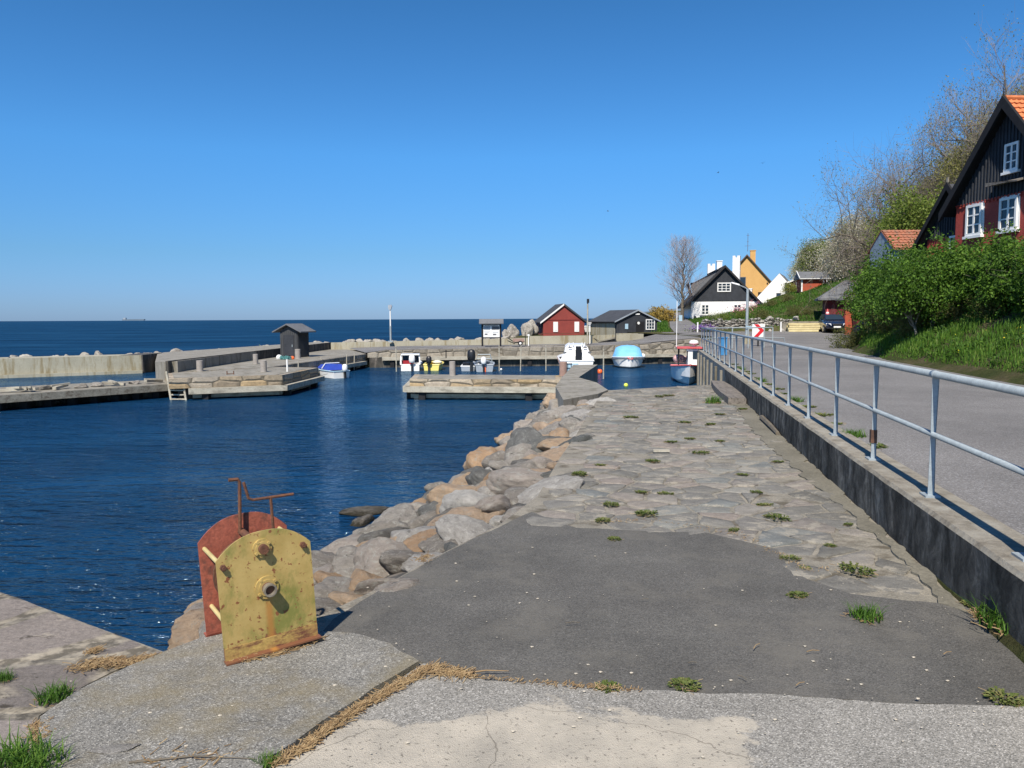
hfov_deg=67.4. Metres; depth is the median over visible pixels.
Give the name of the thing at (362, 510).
boulder
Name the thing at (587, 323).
utility pole
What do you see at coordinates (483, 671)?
twig
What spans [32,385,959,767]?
pavement
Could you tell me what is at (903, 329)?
shrub
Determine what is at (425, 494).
boulder
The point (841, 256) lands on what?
blossom tree
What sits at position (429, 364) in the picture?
rowing boat
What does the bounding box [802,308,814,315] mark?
brown shrub
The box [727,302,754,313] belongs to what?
flower cushion
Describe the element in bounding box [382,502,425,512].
boulder
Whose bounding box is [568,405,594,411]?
boulder
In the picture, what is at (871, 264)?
hedge shrub
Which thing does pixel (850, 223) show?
bare tree
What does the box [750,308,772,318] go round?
slope shrub
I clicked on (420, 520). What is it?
boulder
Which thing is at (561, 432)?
boulder
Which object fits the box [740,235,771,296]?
house
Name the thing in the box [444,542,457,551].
boulder
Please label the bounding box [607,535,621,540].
weed tuft
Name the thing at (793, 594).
weed tuft
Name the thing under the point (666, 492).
weed tuft
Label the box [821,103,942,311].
bare tree
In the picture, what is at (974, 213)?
window
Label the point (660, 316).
golden bush
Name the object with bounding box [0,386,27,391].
driftwood
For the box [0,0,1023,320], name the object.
sky
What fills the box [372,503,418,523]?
boulder
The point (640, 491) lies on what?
weed tuft
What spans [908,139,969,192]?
bare tree
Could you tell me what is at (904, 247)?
hedge shrub
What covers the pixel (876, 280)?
hedge shrub
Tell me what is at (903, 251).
hedge shrub
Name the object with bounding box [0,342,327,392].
breakwater
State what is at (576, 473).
weed tuft
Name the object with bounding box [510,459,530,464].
boulder
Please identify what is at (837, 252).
blossom tree
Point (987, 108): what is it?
bare tree
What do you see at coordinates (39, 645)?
quay slabs
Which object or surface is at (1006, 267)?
hedge shrub
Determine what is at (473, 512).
boulder
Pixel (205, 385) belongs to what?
landing stage
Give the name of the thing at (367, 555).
boulder
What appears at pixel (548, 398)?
boulder
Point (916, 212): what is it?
leafy tree
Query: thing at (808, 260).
blossom tree
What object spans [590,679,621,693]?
weed tuft
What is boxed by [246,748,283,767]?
weed tuft
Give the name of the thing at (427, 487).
boulder
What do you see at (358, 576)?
boulder
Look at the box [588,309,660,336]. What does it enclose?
shed
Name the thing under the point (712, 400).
weed tuft
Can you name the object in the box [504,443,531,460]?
boulder
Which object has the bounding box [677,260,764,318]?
house
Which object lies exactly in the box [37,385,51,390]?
boulder
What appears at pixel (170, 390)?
ladder
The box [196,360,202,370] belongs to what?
bollard
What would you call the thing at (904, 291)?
young tree
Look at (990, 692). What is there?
weed tuft
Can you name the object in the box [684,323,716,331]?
flower cushion
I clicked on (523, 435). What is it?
boulder
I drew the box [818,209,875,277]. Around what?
blossom tree
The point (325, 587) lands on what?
boulder
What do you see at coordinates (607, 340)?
flat trailer
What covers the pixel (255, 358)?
bollard
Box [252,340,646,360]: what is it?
quay roadway
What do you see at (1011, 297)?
hedge shrub
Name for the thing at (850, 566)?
weed tuft
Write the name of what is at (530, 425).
boulder
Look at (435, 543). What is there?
boulder
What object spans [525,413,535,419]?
boulder
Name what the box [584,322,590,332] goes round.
utility box
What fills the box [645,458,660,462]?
weed tuft
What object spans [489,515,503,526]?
boulder
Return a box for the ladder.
[165,371,186,399]
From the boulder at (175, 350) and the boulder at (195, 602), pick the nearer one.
the boulder at (195, 602)
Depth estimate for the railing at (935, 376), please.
8.14 m
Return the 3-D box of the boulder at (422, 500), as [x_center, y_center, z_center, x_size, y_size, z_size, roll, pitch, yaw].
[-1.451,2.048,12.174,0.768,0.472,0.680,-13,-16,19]
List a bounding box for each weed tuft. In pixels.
[0,667,16,682]
[0,717,62,767]
[0,734,75,767]
[22,675,82,706]
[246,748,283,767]
[571,471,587,475]
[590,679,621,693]
[594,517,610,522]
[601,500,619,506]
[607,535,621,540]
[623,415,638,417]
[632,509,657,516]
[634,490,648,493]
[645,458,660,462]
[657,491,673,494]
[667,677,701,694]
[692,450,708,454]
[702,395,723,403]
[728,527,739,531]
[733,473,748,475]
[752,503,773,505]
[762,512,797,520]
[779,554,803,560]
[785,396,806,401]
[785,590,811,599]
[815,412,833,416]
[823,543,837,546]
[832,561,877,576]
[840,428,868,437]
[840,598,893,624]
[870,442,887,449]
[951,590,1005,632]
[978,686,1023,707]
[984,608,1009,635]
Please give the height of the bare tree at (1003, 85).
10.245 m
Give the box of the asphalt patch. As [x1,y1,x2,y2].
[323,512,1023,705]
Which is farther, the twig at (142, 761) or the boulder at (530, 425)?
the boulder at (530, 425)
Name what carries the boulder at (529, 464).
on the rubble slope
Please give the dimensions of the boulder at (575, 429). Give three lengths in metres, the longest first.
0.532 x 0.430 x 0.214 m
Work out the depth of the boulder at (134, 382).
31.46 m
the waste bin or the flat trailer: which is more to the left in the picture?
the flat trailer
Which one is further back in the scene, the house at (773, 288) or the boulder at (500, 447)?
the house at (773, 288)
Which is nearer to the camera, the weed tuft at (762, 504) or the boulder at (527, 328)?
the weed tuft at (762, 504)
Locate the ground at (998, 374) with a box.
[628,276,1023,384]
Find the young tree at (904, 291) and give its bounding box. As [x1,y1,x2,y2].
[863,235,982,334]
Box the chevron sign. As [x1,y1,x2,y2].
[752,324,764,345]
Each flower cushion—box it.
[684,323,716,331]
[702,309,732,319]
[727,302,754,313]
[749,299,759,309]
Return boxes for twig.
[129,755,253,763]
[464,670,506,673]
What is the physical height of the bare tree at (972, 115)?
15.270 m
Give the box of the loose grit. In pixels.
[70,541,996,758]
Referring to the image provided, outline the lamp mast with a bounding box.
[388,305,392,341]
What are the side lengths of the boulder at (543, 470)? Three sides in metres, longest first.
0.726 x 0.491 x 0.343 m
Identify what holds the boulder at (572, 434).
on the rubble slope
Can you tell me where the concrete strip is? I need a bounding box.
[730,404,974,615]
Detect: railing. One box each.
[701,327,1023,561]
[703,327,785,348]
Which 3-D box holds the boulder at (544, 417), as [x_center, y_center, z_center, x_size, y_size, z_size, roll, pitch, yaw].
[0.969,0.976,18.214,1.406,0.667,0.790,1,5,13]
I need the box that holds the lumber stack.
[782,321,821,331]
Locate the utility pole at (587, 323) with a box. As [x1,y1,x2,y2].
[587,299,589,343]
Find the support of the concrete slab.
on the pavement
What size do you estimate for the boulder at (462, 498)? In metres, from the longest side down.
0.941 x 0.636 x 0.503 m
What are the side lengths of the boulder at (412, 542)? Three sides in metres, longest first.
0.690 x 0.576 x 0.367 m
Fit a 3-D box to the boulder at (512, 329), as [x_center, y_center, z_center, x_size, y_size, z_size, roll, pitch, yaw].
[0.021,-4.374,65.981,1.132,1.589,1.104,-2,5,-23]
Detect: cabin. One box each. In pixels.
[786,280,796,291]
[794,271,830,292]
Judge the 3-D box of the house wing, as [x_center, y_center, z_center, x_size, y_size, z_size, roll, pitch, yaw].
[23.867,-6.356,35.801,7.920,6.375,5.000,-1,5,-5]
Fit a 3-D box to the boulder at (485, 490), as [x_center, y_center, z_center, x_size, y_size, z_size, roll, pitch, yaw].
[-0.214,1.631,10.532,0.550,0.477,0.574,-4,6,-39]
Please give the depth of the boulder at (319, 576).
7.50 m
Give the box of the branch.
[759,415,779,434]
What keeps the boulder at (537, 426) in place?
on the rubble slope
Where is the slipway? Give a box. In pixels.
[635,332,699,342]
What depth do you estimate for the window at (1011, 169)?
30.33 m
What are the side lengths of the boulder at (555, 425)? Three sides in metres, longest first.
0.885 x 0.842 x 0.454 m
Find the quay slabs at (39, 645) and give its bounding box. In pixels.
[0,592,160,767]
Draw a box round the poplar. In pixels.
[654,235,710,319]
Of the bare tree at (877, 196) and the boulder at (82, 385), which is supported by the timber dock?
the boulder at (82, 385)
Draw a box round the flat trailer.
[594,332,615,341]
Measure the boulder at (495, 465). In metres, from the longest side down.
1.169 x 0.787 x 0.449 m
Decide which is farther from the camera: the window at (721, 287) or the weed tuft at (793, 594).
the window at (721, 287)
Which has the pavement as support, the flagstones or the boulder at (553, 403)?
the flagstones
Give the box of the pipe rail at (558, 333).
[541,333,583,334]
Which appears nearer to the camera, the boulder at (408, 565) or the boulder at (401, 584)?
the boulder at (401, 584)
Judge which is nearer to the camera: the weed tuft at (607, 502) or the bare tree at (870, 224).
the weed tuft at (607, 502)
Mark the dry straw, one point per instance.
(330, 726)
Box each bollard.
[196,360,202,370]
[253,354,257,363]
[260,360,266,371]
[295,349,300,358]
[449,361,455,375]
[559,361,566,375]
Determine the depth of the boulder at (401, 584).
5.72 m
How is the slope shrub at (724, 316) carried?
on the ground at (998, 374)
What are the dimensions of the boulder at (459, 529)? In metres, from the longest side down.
0.751 x 0.659 x 0.333 m
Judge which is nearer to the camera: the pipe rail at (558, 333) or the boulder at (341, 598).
the boulder at (341, 598)
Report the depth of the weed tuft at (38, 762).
3.41 m
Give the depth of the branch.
13.79 m
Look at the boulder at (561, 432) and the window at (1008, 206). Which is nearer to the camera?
the boulder at (561, 432)
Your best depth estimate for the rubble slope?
6.96 m
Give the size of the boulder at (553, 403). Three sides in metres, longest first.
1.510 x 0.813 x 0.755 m
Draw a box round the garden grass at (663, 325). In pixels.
[651,275,859,331]
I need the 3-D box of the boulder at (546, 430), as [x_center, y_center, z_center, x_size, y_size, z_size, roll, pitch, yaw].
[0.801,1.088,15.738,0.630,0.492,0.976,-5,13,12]
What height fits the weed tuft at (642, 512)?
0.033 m
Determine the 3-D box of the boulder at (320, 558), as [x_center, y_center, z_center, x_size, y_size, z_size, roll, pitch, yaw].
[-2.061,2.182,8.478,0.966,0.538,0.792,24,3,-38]
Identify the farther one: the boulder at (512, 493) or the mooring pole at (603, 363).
the mooring pole at (603, 363)
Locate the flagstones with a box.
[526,386,923,594]
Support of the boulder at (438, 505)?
on the rubble slope
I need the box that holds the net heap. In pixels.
[276,355,293,359]
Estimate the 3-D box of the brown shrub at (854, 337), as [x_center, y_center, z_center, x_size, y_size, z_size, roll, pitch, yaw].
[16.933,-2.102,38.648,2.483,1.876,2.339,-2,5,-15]
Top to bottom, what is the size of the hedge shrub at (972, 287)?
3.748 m
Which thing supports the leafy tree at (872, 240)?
on the ground at (998, 374)
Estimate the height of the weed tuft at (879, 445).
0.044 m
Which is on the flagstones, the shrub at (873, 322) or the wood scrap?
the wood scrap
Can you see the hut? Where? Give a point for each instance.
(293, 337)
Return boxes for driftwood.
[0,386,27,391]
[21,386,38,390]
[50,383,69,389]
[102,380,125,385]
[144,378,162,381]
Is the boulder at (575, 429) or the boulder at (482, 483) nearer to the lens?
the boulder at (482, 483)
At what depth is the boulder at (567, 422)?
15.18 m
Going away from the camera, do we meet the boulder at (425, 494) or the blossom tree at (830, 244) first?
the boulder at (425, 494)
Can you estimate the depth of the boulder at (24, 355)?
45.79 m
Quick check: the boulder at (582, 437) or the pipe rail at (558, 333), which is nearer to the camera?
the boulder at (582, 437)
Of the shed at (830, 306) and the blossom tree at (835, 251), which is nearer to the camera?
the shed at (830, 306)
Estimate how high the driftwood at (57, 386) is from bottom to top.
0.205 m
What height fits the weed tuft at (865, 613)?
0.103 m
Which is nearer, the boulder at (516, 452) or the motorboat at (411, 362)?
the boulder at (516, 452)
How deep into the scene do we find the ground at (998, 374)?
24.35 m
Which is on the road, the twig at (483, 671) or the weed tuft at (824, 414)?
the weed tuft at (824, 414)
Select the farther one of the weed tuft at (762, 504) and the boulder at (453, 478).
the boulder at (453, 478)
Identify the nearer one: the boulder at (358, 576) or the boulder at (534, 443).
the boulder at (358, 576)
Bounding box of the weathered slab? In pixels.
[39,630,418,767]
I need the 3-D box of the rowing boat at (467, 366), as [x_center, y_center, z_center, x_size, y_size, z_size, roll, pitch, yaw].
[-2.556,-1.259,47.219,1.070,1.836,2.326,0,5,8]
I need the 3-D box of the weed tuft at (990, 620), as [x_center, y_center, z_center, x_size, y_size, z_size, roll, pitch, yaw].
[3.138,1.436,4.833,0.462,0.170,0.599,-3,5,-25]
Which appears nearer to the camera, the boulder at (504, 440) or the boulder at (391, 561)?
the boulder at (391, 561)
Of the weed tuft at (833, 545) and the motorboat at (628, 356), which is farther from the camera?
the motorboat at (628, 356)
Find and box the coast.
[644,308,680,312]
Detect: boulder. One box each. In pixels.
[19,354,32,356]
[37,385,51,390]
[74,383,88,387]
[89,382,104,386]
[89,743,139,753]
[128,380,139,383]
[167,608,204,649]
[170,348,181,351]
[184,598,202,612]
[184,602,204,631]
[199,623,205,637]
[311,550,334,568]
[313,564,333,585]
[313,570,343,582]
[314,576,351,597]
[315,597,340,614]
[320,534,361,553]
[328,591,362,604]
[332,545,356,577]
[339,506,388,515]
[349,568,382,590]
[350,514,374,526]
[353,537,412,577]
[353,578,396,594]
[356,520,410,533]
[357,526,408,542]
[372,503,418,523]
[373,578,418,592]
[379,549,423,573]
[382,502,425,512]
[390,526,434,541]
[400,552,441,571]
[403,529,436,551]
[407,510,435,528]
[412,498,426,502]
[417,501,438,515]
[418,533,458,552]
[421,488,432,499]
[423,507,452,525]
[424,481,449,491]
[426,483,468,502]
[427,506,484,525]
[435,501,441,513]
[435,514,493,544]
[439,489,488,513]
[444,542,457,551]
[448,474,463,483]
[451,472,469,484]
[460,466,483,473]
[462,486,475,489]
[465,446,497,468]
[465,468,491,485]
[474,494,511,512]
[475,480,485,489]
[477,486,495,495]
[481,450,505,468]
[482,510,504,522]
[486,467,543,494]
[488,460,511,470]
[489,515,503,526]
[494,433,510,445]
[495,442,506,450]
[498,436,509,444]
[500,506,523,522]
[502,329,510,336]
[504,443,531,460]
[504,487,526,504]
[505,427,541,450]
[507,324,518,335]
[508,461,537,468]
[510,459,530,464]
[512,420,531,431]
[517,475,584,503]
[521,322,533,335]
[522,454,535,458]
[523,422,534,427]
[524,449,537,456]
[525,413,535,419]
[526,456,554,468]
[527,319,538,334]
[527,436,560,452]
[529,412,554,423]
[531,468,550,471]
[532,422,548,430]
[534,447,566,460]
[537,437,570,450]
[539,423,554,434]
[540,471,551,477]
[542,393,555,408]
[546,462,556,468]
[547,398,557,409]
[547,405,575,418]
[549,427,568,436]
[550,422,562,430]
[558,417,578,429]
[558,434,592,445]
[561,409,590,418]
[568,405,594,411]
[569,421,583,430]
[569,425,581,433]
[569,430,578,436]
[576,399,588,406]
[586,397,615,405]
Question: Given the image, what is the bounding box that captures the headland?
[355,333,661,352]
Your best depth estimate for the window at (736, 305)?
89.29 m
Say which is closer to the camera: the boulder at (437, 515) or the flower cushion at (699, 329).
the boulder at (437, 515)
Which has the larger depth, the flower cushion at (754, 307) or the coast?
the coast
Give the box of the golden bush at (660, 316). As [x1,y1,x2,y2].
[647,304,677,321]
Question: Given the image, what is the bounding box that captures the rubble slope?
[339,436,574,606]
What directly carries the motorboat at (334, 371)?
on the water
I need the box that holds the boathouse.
[535,304,586,335]
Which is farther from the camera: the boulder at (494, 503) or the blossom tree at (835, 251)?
the blossom tree at (835, 251)
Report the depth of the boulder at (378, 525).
9.67 m
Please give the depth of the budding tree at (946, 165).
52.94 m
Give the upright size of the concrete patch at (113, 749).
0.021 m
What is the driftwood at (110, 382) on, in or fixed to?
on the timber dock
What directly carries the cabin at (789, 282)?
on the ground at (998, 374)
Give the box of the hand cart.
[508,332,525,345]
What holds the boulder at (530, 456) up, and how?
on the rubble slope
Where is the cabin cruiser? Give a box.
[557,342,593,370]
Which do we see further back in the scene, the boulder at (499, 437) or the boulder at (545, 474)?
the boulder at (499, 437)
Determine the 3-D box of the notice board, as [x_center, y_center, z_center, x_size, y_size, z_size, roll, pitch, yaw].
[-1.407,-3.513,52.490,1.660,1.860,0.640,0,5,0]
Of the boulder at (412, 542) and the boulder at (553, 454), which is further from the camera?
the boulder at (553, 454)
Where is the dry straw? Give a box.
[16,517,981,767]
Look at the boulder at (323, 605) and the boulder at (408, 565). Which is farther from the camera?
the boulder at (408, 565)
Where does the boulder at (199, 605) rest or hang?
on the rubble slope
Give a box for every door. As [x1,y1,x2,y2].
[283,335,293,355]
[636,322,643,331]
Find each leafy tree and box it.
[790,234,830,279]
[855,209,908,269]
[864,171,942,242]
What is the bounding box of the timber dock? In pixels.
[0,380,173,410]
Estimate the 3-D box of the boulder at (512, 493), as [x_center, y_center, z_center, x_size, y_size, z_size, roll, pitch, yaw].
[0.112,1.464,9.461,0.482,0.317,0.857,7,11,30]
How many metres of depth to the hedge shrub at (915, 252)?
31.69 m
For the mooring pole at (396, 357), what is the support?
in the water
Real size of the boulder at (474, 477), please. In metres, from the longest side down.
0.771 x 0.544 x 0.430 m
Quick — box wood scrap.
[653,449,669,451]
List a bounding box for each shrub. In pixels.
[714,313,730,319]
[734,309,750,317]
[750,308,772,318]
[764,298,777,306]
[777,293,795,302]
[779,282,796,294]
[784,305,805,315]
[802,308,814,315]
[824,325,866,348]
[836,252,918,337]
[836,262,879,322]
[841,288,855,321]
[846,256,908,331]
[847,243,926,328]
[849,249,930,329]
[852,247,907,322]
[856,298,888,333]
[861,227,965,326]
[870,311,906,333]
[878,227,926,263]
[884,310,933,339]
[885,233,971,327]
[891,241,920,258]
[917,230,1022,323]
[925,220,1023,322]
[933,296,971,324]
[965,225,1023,319]
[965,292,1013,321]
[978,235,1023,311]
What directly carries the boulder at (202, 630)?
on the rubble slope
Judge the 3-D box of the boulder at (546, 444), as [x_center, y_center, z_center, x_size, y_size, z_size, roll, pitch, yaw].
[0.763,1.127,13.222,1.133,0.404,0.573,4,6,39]
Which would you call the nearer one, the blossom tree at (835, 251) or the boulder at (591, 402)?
the boulder at (591, 402)
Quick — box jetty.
[403,374,561,400]
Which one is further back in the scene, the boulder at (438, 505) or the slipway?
the slipway
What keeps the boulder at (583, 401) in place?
on the rubble slope
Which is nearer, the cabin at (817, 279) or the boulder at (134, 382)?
the boulder at (134, 382)
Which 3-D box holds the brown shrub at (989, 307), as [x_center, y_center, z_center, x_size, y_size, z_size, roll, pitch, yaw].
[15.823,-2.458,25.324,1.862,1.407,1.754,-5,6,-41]
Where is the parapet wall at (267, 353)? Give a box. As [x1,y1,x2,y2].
[165,342,331,372]
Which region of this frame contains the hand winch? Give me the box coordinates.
[197,478,321,665]
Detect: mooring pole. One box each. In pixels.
[395,346,396,371]
[603,349,603,378]
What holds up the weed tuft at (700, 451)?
on the flagstones
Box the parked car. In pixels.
[818,314,844,332]
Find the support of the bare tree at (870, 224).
on the ground at (998, 374)
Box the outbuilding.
[867,230,919,268]
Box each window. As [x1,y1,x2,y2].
[646,319,654,329]
[700,304,709,315]
[717,283,730,291]
[733,304,741,310]
[740,277,745,285]
[962,203,982,239]
[995,195,1018,234]
[1000,140,1020,175]
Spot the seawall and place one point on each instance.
(533, 340)
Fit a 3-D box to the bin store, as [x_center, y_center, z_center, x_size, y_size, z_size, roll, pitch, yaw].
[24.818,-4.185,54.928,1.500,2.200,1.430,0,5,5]
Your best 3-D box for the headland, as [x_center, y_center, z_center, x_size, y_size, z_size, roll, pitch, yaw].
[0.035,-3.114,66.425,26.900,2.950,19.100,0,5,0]
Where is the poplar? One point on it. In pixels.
(681, 273)
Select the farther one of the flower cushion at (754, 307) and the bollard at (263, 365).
the flower cushion at (754, 307)
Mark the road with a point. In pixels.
(990, 422)
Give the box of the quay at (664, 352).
[367,338,700,367]
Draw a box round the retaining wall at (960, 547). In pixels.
[696,349,1023,645]
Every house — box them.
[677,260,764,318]
[732,256,788,300]
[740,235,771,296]
[938,80,1023,250]
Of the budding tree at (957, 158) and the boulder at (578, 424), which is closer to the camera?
the boulder at (578, 424)
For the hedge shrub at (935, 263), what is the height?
3.809 m
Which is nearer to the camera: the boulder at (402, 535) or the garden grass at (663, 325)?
the boulder at (402, 535)
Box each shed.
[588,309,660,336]
[815,280,854,318]
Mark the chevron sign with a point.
(757, 332)
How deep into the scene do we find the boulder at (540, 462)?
11.52 m
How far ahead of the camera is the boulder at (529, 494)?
9.17 m
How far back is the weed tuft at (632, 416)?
15.34 m
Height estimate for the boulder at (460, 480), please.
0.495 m
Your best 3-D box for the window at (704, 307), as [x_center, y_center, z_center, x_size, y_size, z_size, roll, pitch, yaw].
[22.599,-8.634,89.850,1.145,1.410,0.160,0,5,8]
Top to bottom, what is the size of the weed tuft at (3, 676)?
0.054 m
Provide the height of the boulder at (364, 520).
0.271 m
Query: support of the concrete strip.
on the pavement
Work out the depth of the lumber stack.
60.13 m
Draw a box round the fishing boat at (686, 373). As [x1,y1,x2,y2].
[670,319,702,383]
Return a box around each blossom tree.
[783,250,814,282]
[789,237,829,282]
[805,208,872,281]
[812,222,867,282]
[817,224,865,280]
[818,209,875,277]
[841,236,864,273]
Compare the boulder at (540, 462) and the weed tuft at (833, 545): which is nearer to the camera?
the weed tuft at (833, 545)
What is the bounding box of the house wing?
[911,177,955,256]
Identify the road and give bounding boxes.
[668,312,1023,534]
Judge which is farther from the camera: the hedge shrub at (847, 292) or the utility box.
the utility box
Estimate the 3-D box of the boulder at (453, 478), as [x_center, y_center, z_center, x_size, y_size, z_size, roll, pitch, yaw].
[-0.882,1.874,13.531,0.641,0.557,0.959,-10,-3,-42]
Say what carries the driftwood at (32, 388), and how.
on the timber dock
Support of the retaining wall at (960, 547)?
on the ground at (998, 374)
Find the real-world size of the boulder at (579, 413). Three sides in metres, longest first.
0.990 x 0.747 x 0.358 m
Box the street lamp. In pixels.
[731,282,751,343]
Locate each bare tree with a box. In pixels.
[774,130,927,310]
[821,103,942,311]
[830,145,951,276]
[835,169,953,279]
[892,111,984,208]
[896,63,1023,202]
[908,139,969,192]
[910,5,1023,181]
[927,134,963,170]
[949,57,1020,183]
[953,106,985,146]
[975,53,1023,122]
[983,69,1023,107]
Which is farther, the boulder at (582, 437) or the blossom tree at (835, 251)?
the blossom tree at (835, 251)
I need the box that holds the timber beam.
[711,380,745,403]
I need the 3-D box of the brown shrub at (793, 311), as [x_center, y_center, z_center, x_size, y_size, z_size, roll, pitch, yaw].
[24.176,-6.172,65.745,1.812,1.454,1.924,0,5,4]
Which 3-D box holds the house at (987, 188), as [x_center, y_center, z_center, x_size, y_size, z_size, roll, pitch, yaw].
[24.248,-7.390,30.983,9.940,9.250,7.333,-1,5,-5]
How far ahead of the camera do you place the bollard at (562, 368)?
31.50 m
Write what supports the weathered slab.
on the pavement
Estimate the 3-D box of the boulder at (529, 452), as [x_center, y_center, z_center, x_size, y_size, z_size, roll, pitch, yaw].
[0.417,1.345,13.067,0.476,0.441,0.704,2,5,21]
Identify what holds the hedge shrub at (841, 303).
on the ground at (998, 374)
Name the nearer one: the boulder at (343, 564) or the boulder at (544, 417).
the boulder at (343, 564)
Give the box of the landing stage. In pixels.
[165,367,324,399]
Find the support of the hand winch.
on the weathered slab
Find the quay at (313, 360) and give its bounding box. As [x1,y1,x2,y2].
[172,349,369,376]
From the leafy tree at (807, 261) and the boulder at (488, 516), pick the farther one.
the leafy tree at (807, 261)
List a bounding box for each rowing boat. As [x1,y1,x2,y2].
[423,356,443,370]
[460,349,478,370]
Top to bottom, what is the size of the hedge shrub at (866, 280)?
4.303 m
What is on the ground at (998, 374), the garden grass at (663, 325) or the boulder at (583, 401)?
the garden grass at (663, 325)
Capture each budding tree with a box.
[925,131,981,204]
[928,136,978,199]
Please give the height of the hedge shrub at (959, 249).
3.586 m
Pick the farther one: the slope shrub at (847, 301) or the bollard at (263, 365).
the slope shrub at (847, 301)
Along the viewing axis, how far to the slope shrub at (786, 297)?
73.43 m
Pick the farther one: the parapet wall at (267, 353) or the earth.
the parapet wall at (267, 353)
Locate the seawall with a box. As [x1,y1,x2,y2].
[331,334,643,349]
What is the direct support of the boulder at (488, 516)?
on the rubble slope
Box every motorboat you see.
[317,362,349,378]
[400,353,421,370]
[473,354,494,371]
[612,345,644,367]
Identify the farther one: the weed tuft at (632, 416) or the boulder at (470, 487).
the weed tuft at (632, 416)
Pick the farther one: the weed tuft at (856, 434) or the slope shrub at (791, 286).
the slope shrub at (791, 286)
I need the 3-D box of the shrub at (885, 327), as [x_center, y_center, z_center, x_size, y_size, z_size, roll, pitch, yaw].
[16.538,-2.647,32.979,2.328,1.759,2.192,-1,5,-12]
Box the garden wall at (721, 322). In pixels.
[701,318,792,329]
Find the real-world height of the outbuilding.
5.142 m
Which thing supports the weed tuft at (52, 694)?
on the quay slabs at (39, 645)
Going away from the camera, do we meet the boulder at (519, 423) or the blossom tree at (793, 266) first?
the boulder at (519, 423)
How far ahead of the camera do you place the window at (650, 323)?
62.12 m
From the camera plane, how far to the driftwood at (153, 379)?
31.76 m
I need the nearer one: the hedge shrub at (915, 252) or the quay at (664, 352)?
the hedge shrub at (915, 252)
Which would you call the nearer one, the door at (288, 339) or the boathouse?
the door at (288, 339)
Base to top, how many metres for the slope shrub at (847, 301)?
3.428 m
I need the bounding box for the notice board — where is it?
[479,319,503,345]
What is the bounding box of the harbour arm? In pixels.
[556,365,607,406]
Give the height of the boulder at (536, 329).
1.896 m
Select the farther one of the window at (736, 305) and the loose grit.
the window at (736, 305)
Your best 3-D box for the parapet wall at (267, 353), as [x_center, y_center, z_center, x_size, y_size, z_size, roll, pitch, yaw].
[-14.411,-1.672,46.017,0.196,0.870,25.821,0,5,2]
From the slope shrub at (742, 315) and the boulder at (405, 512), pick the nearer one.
the boulder at (405, 512)
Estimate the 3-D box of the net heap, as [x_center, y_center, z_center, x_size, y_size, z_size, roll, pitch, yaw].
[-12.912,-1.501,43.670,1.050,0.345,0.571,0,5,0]
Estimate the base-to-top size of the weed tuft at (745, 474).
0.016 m
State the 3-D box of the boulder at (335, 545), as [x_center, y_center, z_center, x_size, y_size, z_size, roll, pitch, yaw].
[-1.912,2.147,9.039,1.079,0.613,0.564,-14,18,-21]
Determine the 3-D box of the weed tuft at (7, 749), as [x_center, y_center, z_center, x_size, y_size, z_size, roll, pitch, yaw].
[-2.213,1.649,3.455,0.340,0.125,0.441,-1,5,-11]
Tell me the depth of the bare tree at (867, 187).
62.35 m
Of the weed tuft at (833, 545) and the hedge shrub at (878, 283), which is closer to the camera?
the weed tuft at (833, 545)
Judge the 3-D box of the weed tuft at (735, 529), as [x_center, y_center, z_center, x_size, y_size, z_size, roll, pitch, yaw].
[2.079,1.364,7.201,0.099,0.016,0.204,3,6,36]
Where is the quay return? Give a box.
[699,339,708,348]
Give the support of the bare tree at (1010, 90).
on the ground at (998, 374)
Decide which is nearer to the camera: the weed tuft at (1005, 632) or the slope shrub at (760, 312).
the weed tuft at (1005, 632)
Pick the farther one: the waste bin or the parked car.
the parked car
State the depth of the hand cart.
52.29 m
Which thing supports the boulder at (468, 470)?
on the rubble slope
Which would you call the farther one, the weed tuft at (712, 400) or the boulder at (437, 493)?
the weed tuft at (712, 400)
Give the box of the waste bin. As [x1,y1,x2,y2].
[718,337,727,354]
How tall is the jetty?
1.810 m
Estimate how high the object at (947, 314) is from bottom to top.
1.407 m
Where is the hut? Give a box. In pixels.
[272,323,315,357]
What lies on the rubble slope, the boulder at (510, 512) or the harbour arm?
the boulder at (510, 512)
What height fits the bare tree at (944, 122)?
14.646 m
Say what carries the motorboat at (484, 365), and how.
on the water
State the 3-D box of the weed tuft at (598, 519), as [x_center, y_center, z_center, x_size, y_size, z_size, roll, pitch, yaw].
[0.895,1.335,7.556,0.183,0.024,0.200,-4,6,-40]
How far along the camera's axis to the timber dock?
29.17 m
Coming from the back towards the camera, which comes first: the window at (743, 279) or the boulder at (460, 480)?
the window at (743, 279)
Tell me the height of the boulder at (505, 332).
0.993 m
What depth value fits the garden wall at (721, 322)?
61.60 m
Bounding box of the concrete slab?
[276,663,1023,767]
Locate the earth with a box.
[936,577,1023,662]
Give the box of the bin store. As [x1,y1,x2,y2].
[845,311,858,332]
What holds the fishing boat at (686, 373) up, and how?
on the water
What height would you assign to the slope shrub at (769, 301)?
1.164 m
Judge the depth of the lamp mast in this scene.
56.97 m
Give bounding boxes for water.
[0,318,708,650]

